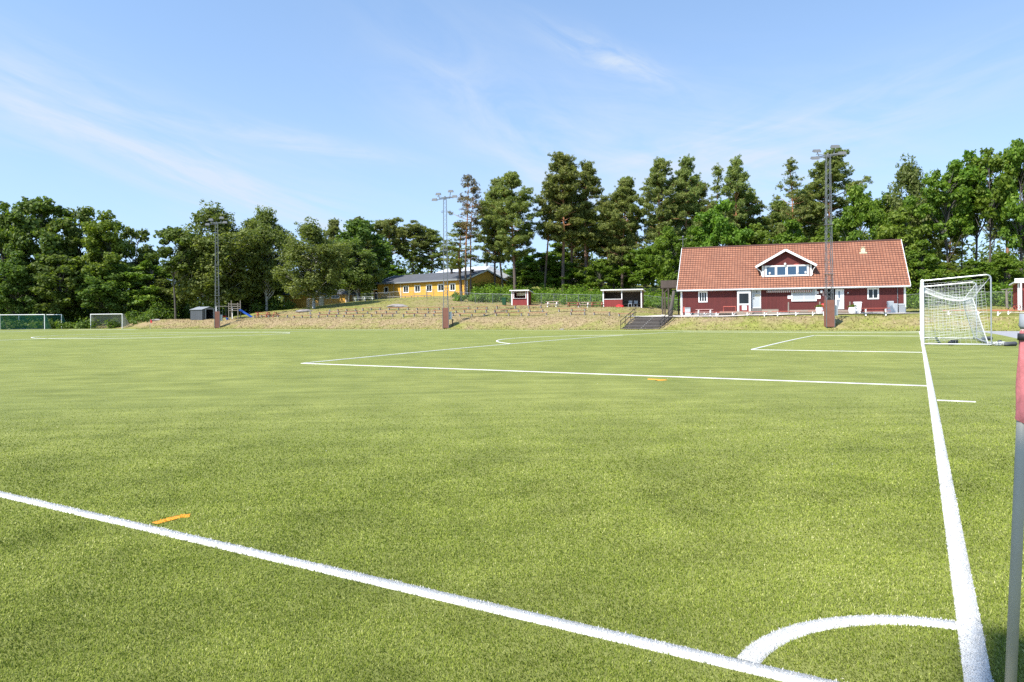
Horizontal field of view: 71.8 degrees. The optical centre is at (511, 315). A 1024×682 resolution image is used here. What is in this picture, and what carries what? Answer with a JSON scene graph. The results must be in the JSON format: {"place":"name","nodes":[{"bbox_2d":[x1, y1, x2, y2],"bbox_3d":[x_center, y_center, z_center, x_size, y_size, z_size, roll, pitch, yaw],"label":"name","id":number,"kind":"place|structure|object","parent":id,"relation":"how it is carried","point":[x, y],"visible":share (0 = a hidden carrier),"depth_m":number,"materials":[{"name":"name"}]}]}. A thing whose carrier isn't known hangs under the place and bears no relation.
{"place":"outdoors","nodes":[
{"label":"outdoors","id":0,"kind":"place"},
{"bbox_2d":[0,0,1023,306],"label":"sky","id":1,"kind":"structure","parent":0,"point":[141,111],"materials":[{"name":"blue"}]},
{"bbox_2d":[8,282,1023,330],"bbox_3d":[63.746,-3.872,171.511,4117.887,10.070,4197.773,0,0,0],"label":"ground","id":2,"kind":"structure","parent":0,"point":[599,313],"depth_m":86.17,"materials":[{"name":"beige plant"}]},
{"bbox_2d":[0,201,39,318],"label":"broadleaf tree","id":3,"kind":"object","parent":2,"relation":"on","point":[27,245],"visible":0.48,"depth_m":126.54,"materials":[{"name":"green plant"}]},
{"bbox_2d":[0,251,53,319],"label":"broadleaf tree","id":4,"kind":"object","parent":2,"relation":"on","point":[19,301],"visible":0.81,"depth_m":121.91,"materials":[{"name":"green plant"}]},
{"bbox_2d":[0,196,81,313],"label":"broadleaf tree","id":5,"kind":"object","parent":2,"relation":"on","point":[39,209],"visible":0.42,"depth_m":128.43,"materials":[{"name":"green plant"}]},
{"bbox_2d":[22,254,88,320],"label":"broadleaf tree","id":6,"kind":"object","parent":2,"relation":"on","point":[64,302],"visible":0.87,"depth_m":122.74,"materials":[{"name":"green plant"}]},
{"bbox_2d":[36,205,108,308],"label":"broadleaf tree","id":7,"kind":"object","parent":2,"relation":"on","point":[82,214],"visible":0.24,"depth_m":130.46,"materials":[{"name":"green plant"}]},
{"bbox_2d":[65,209,139,316],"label":"broadleaf tree","id":8,"kind":"object","parent":2,"relation":"on","point":[100,234],"visible":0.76,"depth_m":127.86,"materials":[{"name":"green plant"}]},
{"bbox_2d":[90,314,129,328],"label":"training goal","id":9,"kind":"object","parent":2,"relation":"on","point":[118,317],"visible":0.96,"depth_m":120.22,"materials":[{"name":"metal"}]},
{"bbox_2d":[74,261,154,319],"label":"broadleaf tree","id":10,"kind":"object","parent":2,"relation":"on","point":[89,285],"visible":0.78,"depth_m":124.24,"materials":[{"name":"green plant"}]},
{"bbox_2d":[118,226,160,301],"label":"broadleaf tree","id":11,"kind":"object","parent":2,"relation":"on","point":[144,234],"visible":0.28,"depth_m":137.13,"materials":[{"name":"green plant"}]},
{"bbox_2d":[111,260,178,311],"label":"broadleaf tree","id":12,"kind":"object","parent":2,"relation":"on","point":[150,267],"visible":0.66,"depth_m":127.21,"materials":[{"name":"green plant"}]},
{"bbox_2d":[0,293,296,329],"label":"undergrowth","id":13,"kind":"object","parent":2,"relation":"on","point":[134,315],"visible":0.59,"depth_m":126.84,"materials":[{"name":"green plant"}]},
{"bbox_2d":[133,275,188,318],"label":"broadleaf tree","id":14,"kind":"object","parent":2,"relation":"on","point":[167,286],"visible":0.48,"depth_m":129.35,"materials":[{"name":"green plant"}]},
{"bbox_2d":[143,226,203,318],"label":"broadleaf tree","id":15,"kind":"object","parent":2,"relation":"on","point":[169,234],"visible":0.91,"depth_m":123.42,"materials":[{"name":"green plant"}]},
{"bbox_2d":[190,307,217,319],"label":"garden shed","id":16,"kind":"structure","parent":2,"relation":"on","point":[200,313],"depth_m":115.94,"materials":[{"name":"grey metal"}]},
{"bbox_2d":[205,217,226,327],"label":"floodlight mast","id":17,"kind":"object","parent":2,"relation":"on","point":[218,317],"visible":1,"depth_m":107.75,"materials":[{"name":"grey metal"}]},
{"bbox_2d":[165,199,268,310],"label":"broadleaf tree","id":18,"kind":"object","parent":2,"relation":"on","point":[230,285],"visible":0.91,"depth_m":126.69,"materials":[{"name":"green plant"}]},
{"bbox_2d":[221,276,274,314],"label":"broadleaf tree","id":19,"kind":"object","parent":2,"relation":"on","point":[245,302],"visible":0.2,"depth_m":135.24,"materials":[{"name":"green plant"}]},
{"bbox_2d":[229,218,276,313],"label":"broadleaf tree","id":20,"kind":"object","parent":2,"relation":"on","point":[246,223],"visible":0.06,"depth_m":134.56,"materials":[{"name":"green plant"}]},
{"bbox_2d":[237,205,297,311],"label":"broadleaf tree","id":21,"kind":"object","parent":2,"relation":"on","point":[265,281],"visible":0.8,"depth_m":131.01,"materials":[{"name":"green plant"}]},
{"bbox_2d":[270,217,352,307],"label":"broadleaf tree","id":22,"kind":"object","parent":2,"relation":"on","point":[311,273],"visible":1,"depth_m":117.06,"materials":[{"name":"green plant"}]},
{"bbox_2d":[281,289,355,308],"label":"fence","id":23,"kind":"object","parent":2,"relation":"on","point":[302,302],"visible":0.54,"depth_m":142.08,"materials":[{"name":"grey wood"}]},
{"bbox_2d":[324,217,341,241],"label":"pine tree","id":24,"kind":"object","parent":2,"relation":"on","point":[333,224],"visible":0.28,"depth_m":157.72,"materials":[{"name":"green plant"}]},
{"bbox_2d":[330,239,385,301],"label":"broadleaf tree","id":25,"kind":"object","parent":2,"relation":"on","point":[362,276],"visible":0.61,"depth_m":132.07,"materials":[{"name":"green plant"}]},
{"bbox_2d":[330,218,393,300],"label":"broadleaf tree","id":26,"kind":"object","parent":2,"relation":"on","point":[359,229],"visible":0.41,"depth_m":139.38,"materials":[{"name":"green plant"}]},
{"bbox_2d":[368,217,417,264],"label":"pine tree","id":27,"kind":"object","parent":2,"relation":"on","point":[387,226],"visible":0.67,"depth_m":154.42,"materials":[{"name":"green plant"}]},
{"bbox_2d":[377,264,409,288],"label":"broadleaf tree","id":28,"kind":"object","parent":2,"relation":"on","point":[394,270],"visible":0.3,"depth_m":150.31,"materials":[{"name":"green plant"}]},
{"bbox_2d":[388,221,431,273],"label":"pine tree","id":29,"kind":"object","parent":2,"relation":"on","point":[414,228],"visible":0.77,"depth_m":155.51,"materials":[{"name":"green plant"}]},
{"bbox_2d":[416,228,447,272],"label":"pine tree","id":30,"kind":"object","parent":2,"relation":"on","point":[436,237],"visible":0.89,"depth_m":156.99,"materials":[{"name":"green plant"}]},
{"bbox_2d":[373,263,510,298],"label":"yellow building","id":31,"kind":"structure","parent":2,"relation":"on","point":[403,284],"depth_m":132.00,"materials":[{"name":"yellow painted wood"},{"name":"grey roofing felt"},{"name":"white paint"}]},
{"bbox_2d":[432,190,456,328],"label":"floodlight mast","id":32,"kind":"object","parent":2,"relation":"on","point":[446,315],"visible":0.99,"depth_m":86.51,"materials":[{"name":"grey metal"}]},
{"bbox_2d":[437,220,482,294],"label":"pine tree","id":33,"kind":"object","parent":2,"relation":"on","point":[458,261],"visible":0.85,"depth_m":121.96,"materials":[{"name":"green plant"}]},
{"bbox_2d":[447,174,483,294],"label":"pine tree","id":34,"kind":"object","parent":2,"relation":"on","point":[463,198],"visible":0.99,"depth_m":120.65,"materials":[{"name":"green plant"}]},
{"bbox_2d":[459,178,485,293],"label":"pine tree","id":35,"kind":"object","parent":2,"relation":"on","point":[475,197],"visible":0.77,"depth_m":122.13,"materials":[{"name":"green plant"}]},
{"bbox_2d":[471,176,511,288],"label":"pine tree","id":36,"kind":"object","parent":2,"relation":"on","point":[494,258],"visible":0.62,"depth_m":127.00,"materials":[{"name":"green plant"}]},
{"bbox_2d":[480,201,510,289],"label":"pine tree","id":37,"kind":"object","parent":2,"relation":"on","point":[494,233],"visible":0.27,"depth_m":126.54,"materials":[{"name":"green plant"}]},
{"bbox_2d":[479,171,542,289],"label":"pine tree","id":38,"kind":"object","parent":2,"relation":"on","point":[508,208],"visible":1,"depth_m":119.01,"materials":[{"name":"green plant"}]},
{"bbox_2d":[0,328,1023,681],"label":"pitch","id":39,"kind":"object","parent":2,"relation":"on","point":[150,370],"visible":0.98,"depth_m":8.55,"materials":[{"name":"green plant"}]},
{"bbox_2d":[0,314,51,329],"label":"training goal","id":40,"kind":"object","parent":39,"relation":"on","point":[45,318],"visible":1,"depth_m":117.90,"materials":[{"name":"metal"}]},
{"bbox_2d":[0,329,992,681],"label":"pitch markings","id":41,"kind":"object","parent":39,"relation":"on","point":[804,631],"visible":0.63,"depth_m":3.81,"materials":[{"name":"white paint"}]},
{"bbox_2d":[0,385,1023,681],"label":"turf blades","id":42,"kind":"object","parent":39,"relation":"on","point":[438,531],"visible":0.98,"depth_m":4.66,"materials":[{"name":"plastic"}]},
{"bbox_2d":[920,274,991,344],"bbox_3d":[18.773,-0.225,30.221,2.310,2.708,7.560,0,0,30],"label":"football goal","id":43,"kind":"object","parent":39,"relation":"on","point":[923,305],"visible":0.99,"depth_m":27.48,"materials":[{"name":"metal"}]},
{"bbox_2d":[1005,314,1023,681],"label":"corner flag","id":44,"kind":"object","parent":39,"relation":"on","point":[1014,596],"visible":1,"depth_m":2.60,"materials":[{"name":"grey plastic"}]},
{"bbox_2d":[0,228,1023,316],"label":"wood","id":45,"kind":"object","parent":2,"relation":"on","point":[418,269],"visible":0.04,"depth_m":151.81,"materials":[{"name":"green plant"}]},
{"bbox_2d":[509,290,532,304],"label":"red kiosk","id":46,"kind":"object","parent":2,"relation":"on","point":[520,297],"visible":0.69,"depth_m":108.76,"materials":[{"name":"wood"}]},
{"bbox_2d":[503,262,541,289],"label":"broadleaf tree","id":47,"kind":"object","parent":2,"relation":"on","point":[525,283],"visible":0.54,"depth_m":129.12,"materials":[{"name":"green plant"}]},
{"bbox_2d":[505,255,544,275],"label":"broadleaf tree","id":48,"kind":"object","parent":2,"relation":"on","point":[528,259],"visible":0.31,"depth_m":136.81,"materials":[{"name":"green plant"}]},
{"bbox_2d":[516,252,561,288],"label":"broadleaf tree","id":49,"kind":"object","parent":2,"relation":"on","point":[551,262],"visible":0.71,"depth_m":126.59,"materials":[{"name":"green plant"}]},
{"bbox_2d":[532,171,560,287],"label":"pine tree","id":50,"kind":"object","parent":2,"relation":"on","point":[549,216],"visible":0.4,"depth_m":123.59,"materials":[{"name":"green plant"}]},
{"bbox_2d":[543,242,576,289],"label":"broadleaf tree","id":51,"kind":"object","parent":2,"relation":"on","point":[557,251],"visible":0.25,"depth_m":139.54,"materials":[{"name":"green plant"}]},
{"bbox_2d":[533,151,595,291],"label":"pine tree","id":52,"kind":"object","parent":2,"relation":"on","point":[562,165],"visible":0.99,"depth_m":121.77,"materials":[{"name":"green plant"}]},
{"bbox_2d":[552,162,583,283],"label":"pine tree","id":53,"kind":"object","parent":2,"relation":"on","point":[572,228],"visible":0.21,"depth_m":127.28,"materials":[{"name":"green plant"}]},
{"bbox_2d":[546,262,590,291],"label":"broadleaf tree","id":54,"kind":"object","parent":2,"relation":"on","point":[569,272],"visible":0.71,"depth_m":124.91,"materials":[{"name":"green plant"}]},
{"bbox_2d":[560,233,591,284],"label":"pine tree","id":55,"kind":"object","parent":2,"relation":"on","point":[578,259],"visible":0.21,"depth_m":146.76,"materials":[{"name":"green plant"}]},
{"bbox_2d":[556,158,611,291],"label":"pine tree","id":56,"kind":"object","parent":2,"relation":"on","point":[589,184],"visible":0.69,"depth_m":125.03,"materials":[{"name":"green plant"}]},
{"bbox_2d":[565,211,605,289],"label":"pine tree","id":57,"kind":"object","parent":2,"relation":"on","point":[593,246],"visible":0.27,"depth_m":138.15,"materials":[{"name":"green plant"}]},
{"bbox_2d":[574,258,623,292],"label":"broadleaf tree","id":58,"kind":"object","parent":2,"relation":"on","point":[599,266],"visible":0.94,"depth_m":121.31,"materials":[{"name":"green plant"}]},
{"bbox_2d":[592,199,630,288],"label":"pine tree","id":59,"kind":"object","parent":2,"relation":"on","point":[600,254],"visible":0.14,"depth_m":137.79,"materials":[{"name":"green plant"}]},
{"bbox_2d":[595,176,648,288],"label":"pine tree","id":60,"kind":"object","parent":2,"relation":"on","point":[622,197],"visible":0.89,"depth_m":123.94,"materials":[{"name":"green plant"}]},
{"bbox_2d":[601,289,645,307],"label":"dugout shelter","id":61,"kind":"object","parent":2,"relation":"on","point":[615,297],"visible":0.75,"depth_m":97.97,"materials":[{"name":"wood"}]},
{"bbox_2d":[608,253,643,288],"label":"broadleaf tree","id":62,"kind":"object","parent":2,"relation":"on","point":[627,285],"visible":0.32,"depth_m":127.11,"materials":[{"name":"green plant"}]},
{"bbox_2d":[610,176,645,243],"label":"pine tree","id":63,"kind":"object","parent":2,"relation":"on","point":[634,228],"visible":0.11,"depth_m":132.17,"materials":[{"name":"green plant"}]},
{"bbox_2d":[618,244,673,292],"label":"broadleaf tree","id":64,"kind":"object","parent":2,"relation":"on","point":[648,270],"visible":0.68,"depth_m":116.73,"materials":[{"name":"green plant"}]},
{"bbox_2d":[620,307,673,329],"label":"stairway","id":65,"kind":"object","parent":2,"relation":"on","point":[640,323],"visible":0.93,"depth_m":76.27,"materials":[{"name":"grey concrete"}]},
{"bbox_2d":[628,156,689,292],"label":"pine tree","id":66,"kind":"object","parent":2,"relation":"on","point":[660,184],"visible":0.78,"depth_m":120.60,"materials":[{"name":"green plant"}]},
{"bbox_2d":[647,225,684,294],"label":"broadleaf tree","id":67,"kind":"object","parent":2,"relation":"on","point":[664,243],"visible":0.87,"depth_m":107.25,"materials":[{"name":"green plant"}]},
{"bbox_2d":[661,280,678,314],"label":"wooden balcony","id":68,"kind":"structure","parent":2,"relation":"on","point":[668,284],"depth_m":85.20,"materials":[{"name":"brown wood"}]},
{"bbox_2d":[674,225,709,270],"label":"broadleaf tree","id":69,"kind":"object","parent":2,"relation":"on","point":[694,242],"visible":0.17,"depth_m":110.17,"materials":[{"name":"green plant"}]},
{"bbox_2d":[669,153,715,257],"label":"pine tree","id":70,"kind":"object","parent":2,"relation":"on","point":[690,203],"visible":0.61,"depth_m":122.63,"materials":[{"name":"green plant"}]},
{"bbox_2d":[687,180,708,228],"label":"pine tree","id":71,"kind":"object","parent":2,"relation":"on","point":[702,195],"visible":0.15,"depth_m":131.29,"materials":[{"name":"green plant"}]},
{"bbox_2d":[699,162,734,221],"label":"pine tree","id":72,"kind":"object","parent":2,"relation":"on","point":[717,171],"visible":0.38,"depth_m":121.96,"materials":[{"name":"green plant"}]},
{"bbox_2d":[693,198,754,246],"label":"broadleaf tree","id":73,"kind":"object","parent":2,"relation":"on","point":[717,226],"visible":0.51,"depth_m":105.86,"materials":[{"name":"green plant"}]},
{"bbox_2d":[450,276,1012,310],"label":"undergrowth","id":74,"kind":"object","parent":2,"relation":"on","point":[484,290],"visible":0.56,"depth_m":107.95,"materials":[{"name":"green plant"}]},
{"bbox_2d":[720,154,760,232],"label":"pine tree","id":75,"kind":"object","parent":2,"relation":"on","point":[736,178],"visible":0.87,"depth_m":118.99,"materials":[{"name":"green plant"}]},
{"bbox_2d":[726,194,777,245],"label":"pine tree","id":76,"kind":"object","parent":2,"relation":"on","point":[751,218],"visible":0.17,"depth_m":124.41,"materials":[{"name":"green plant"}]},
{"bbox_2d":[744,222,772,244],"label":"broadleaf tree","id":77,"kind":"object","parent":2,"relation":"on","point":[759,236],"visible":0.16,"depth_m":110.93,"materials":[{"name":"green plant"}]},
{"bbox_2d":[760,199,805,243],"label":"pine tree","id":78,"kind":"object","parent":2,"relation":"on","point":[778,204],"visible":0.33,"depth_m":122.46,"materials":[{"name":"green plant"}]},
{"bbox_2d":[770,218,811,243],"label":"broadleaf tree","id":79,"kind":"object","parent":2,"relation":"on","point":[793,233],"visible":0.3,"depth_m":109.62,"materials":[{"name":"green plant"}]},
{"bbox_2d":[676,236,910,314],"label":"clubhouse","id":80,"kind":"structure","parent":2,"relation":"on","point":[872,274],"depth_m":79.20,"materials":[{"name":"clay tile"},{"name":"white paint"},{"name":"red painted wood"}]},
{"bbox_2d":[737,290,750,310],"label":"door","id":81,"kind":"structure","parent":80,"relation":"in","point":[743,297],"depth_m":79.48,"materials":[{"name":"white paint"}]},
{"bbox_2d":[772,156,814,233],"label":"pine tree","id":82,"kind":"object","parent":2,"relation":"on","point":[798,210],"visible":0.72,"depth_m":114.19,"materials":[{"name":"green plant"}]},
{"bbox_2d":[810,225,842,241],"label":"broadleaf tree","id":83,"kind":"object","parent":2,"relation":"on","point":[819,236],"visible":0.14,"depth_m":105.69,"materials":[{"name":"green plant"}]},
{"bbox_2d":[778,145,878,241],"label":"pine tree","id":84,"kind":"object","parent":2,"relation":"on","point":[837,176],"visible":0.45,"depth_m":116.66,"materials":[{"name":"green plant"}]},
{"bbox_2d":[810,145,846,327],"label":"floodlight mast","id":85,"kind":"object","parent":2,"relation":"on","point":[830,310],"visible":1,"depth_m":65.65,"materials":[{"name":"metal"}]},
{"bbox_2d":[828,183,890,240],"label":"broadleaf tree","id":86,"kind":"object","parent":2,"relation":"on","point":[863,208],"visible":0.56,"depth_m":100.66,"materials":[{"name":"green plant"}]},
{"bbox_2d":[862,191,894,238],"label":"broadleaf tree","id":87,"kind":"object","parent":2,"relation":"on","point":[880,202],"visible":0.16,"depth_m":104.93,"materials":[{"name":"green plant"}]},
{"bbox_2d":[875,205,936,279],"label":"broadleaf tree","id":88,"kind":"object","parent":2,"relation":"on","point":[904,232],"visible":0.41,"depth_m":94.36,"materials":[{"name":"green plant"}]},
{"bbox_2d":[883,154,952,267],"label":"broadleaf tree","id":89,"kind":"object","parent":2,"relation":"on","point":[908,174],"visible":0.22,"depth_m":102.87,"materials":[{"name":"green plant"}]},
{"bbox_2d":[904,239,954,293],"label":"broadleaf tree","id":90,"kind":"object","parent":2,"relation":"on","point":[929,262],"visible":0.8,"depth_m":90.99,"materials":[{"name":"green plant"}]},
{"bbox_2d":[902,161,977,268],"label":"broadleaf tree","id":91,"kind":"object","parent":2,"relation":"on","point":[962,195],"visible":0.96,"depth_m":95.86,"materials":[{"name":"green plant"}]},
{"bbox_2d":[914,262,972,297],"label":"broadleaf tree","id":92,"kind":"object","parent":2,"relation":"on","point":[949,266],"visible":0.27,"depth_m":92.72,"materials":[{"name":"green plant"}]},
{"bbox_2d":[934,217,975,269],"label":"pine tree","id":93,"kind":"object","parent":2,"relation":"on","point":[957,252],"visible":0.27,"depth_m":111.09,"materials":[{"name":"green plant"}]},
{"bbox_2d":[906,292,1012,309],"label":"wire fence","id":94,"kind":"object","parent":2,"relation":"on","point":[962,298],"visible":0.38,"depth_m":83.24,"materials":[{"name":"metal"}]},
{"bbox_2d":[943,203,980,281],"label":"broadleaf tree","id":95,"kind":"object","parent":2,"relation":"on","point":[955,238],"visible":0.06,"depth_m":103.02,"materials":[{"name":"green plant"}]},
{"bbox_2d":[946,149,993,264],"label":"broadleaf tree","id":96,"kind":"object","parent":2,"relation":"on","point":[979,180],"visible":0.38,"depth_m":96.49,"materials":[{"name":"green plant"}]},
{"bbox_2d":[939,260,1006,293],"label":"broadleaf tree","id":97,"kind":"object","parent":2,"relation":"on","point":[975,269],"visible":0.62,"depth_m":90.08,"materials":[{"name":"green plant"}]},
{"bbox_2d":[954,147,1021,261],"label":"broadleaf tree","id":98,"kind":"object","parent":2,"relation":"on","point":[994,163],"visible":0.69,"depth_m":93.83,"materials":[{"name":"green plant"}]},
{"bbox_2d":[978,201,1012,277],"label":"tree","id":99,"kind":"object","parent":2,"relation":"on","point":[994,228],"visible":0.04,"depth_m":108.85,"materials":[{"name":"green plant"}]},
{"bbox_2d":[978,251,1023,289],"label":"broadleaf tree","id":100,"kind":"object","parent":2,"relation":"on","point":[1008,263],"visible":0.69,"depth_m":89.04,"materials":[{"name":"green plant"}]},
{"bbox_2d":[989,137,1023,272],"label":"broadleaf tree","id":101,"kind":"object","parent":2,"relation":"on","point":[1011,208],"visible":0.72,"depth_m":91.48,"materials":[{"name":"green plant"}]},
{"bbox_2d":[1009,278,1023,309],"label":"red hut","id":102,"kind":"object","parent":2,"relation":"on","point":[1017,284],"visible":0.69,"depth_m":71.58,"materials":[{"name":"wood"}]},
{"bbox_2d":[661,313,895,316],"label":"paving","id":103,"kind":"structure","parent":0,"point":[733,315],"depth_m":78.37,"materials":[{"name":"grey concrete"}]},
{"bbox_2d":[978,331,1019,337],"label":"asphalt path","id":104,"kind":"structure","parent":0,"point":[1013,334],"depth_m":51.65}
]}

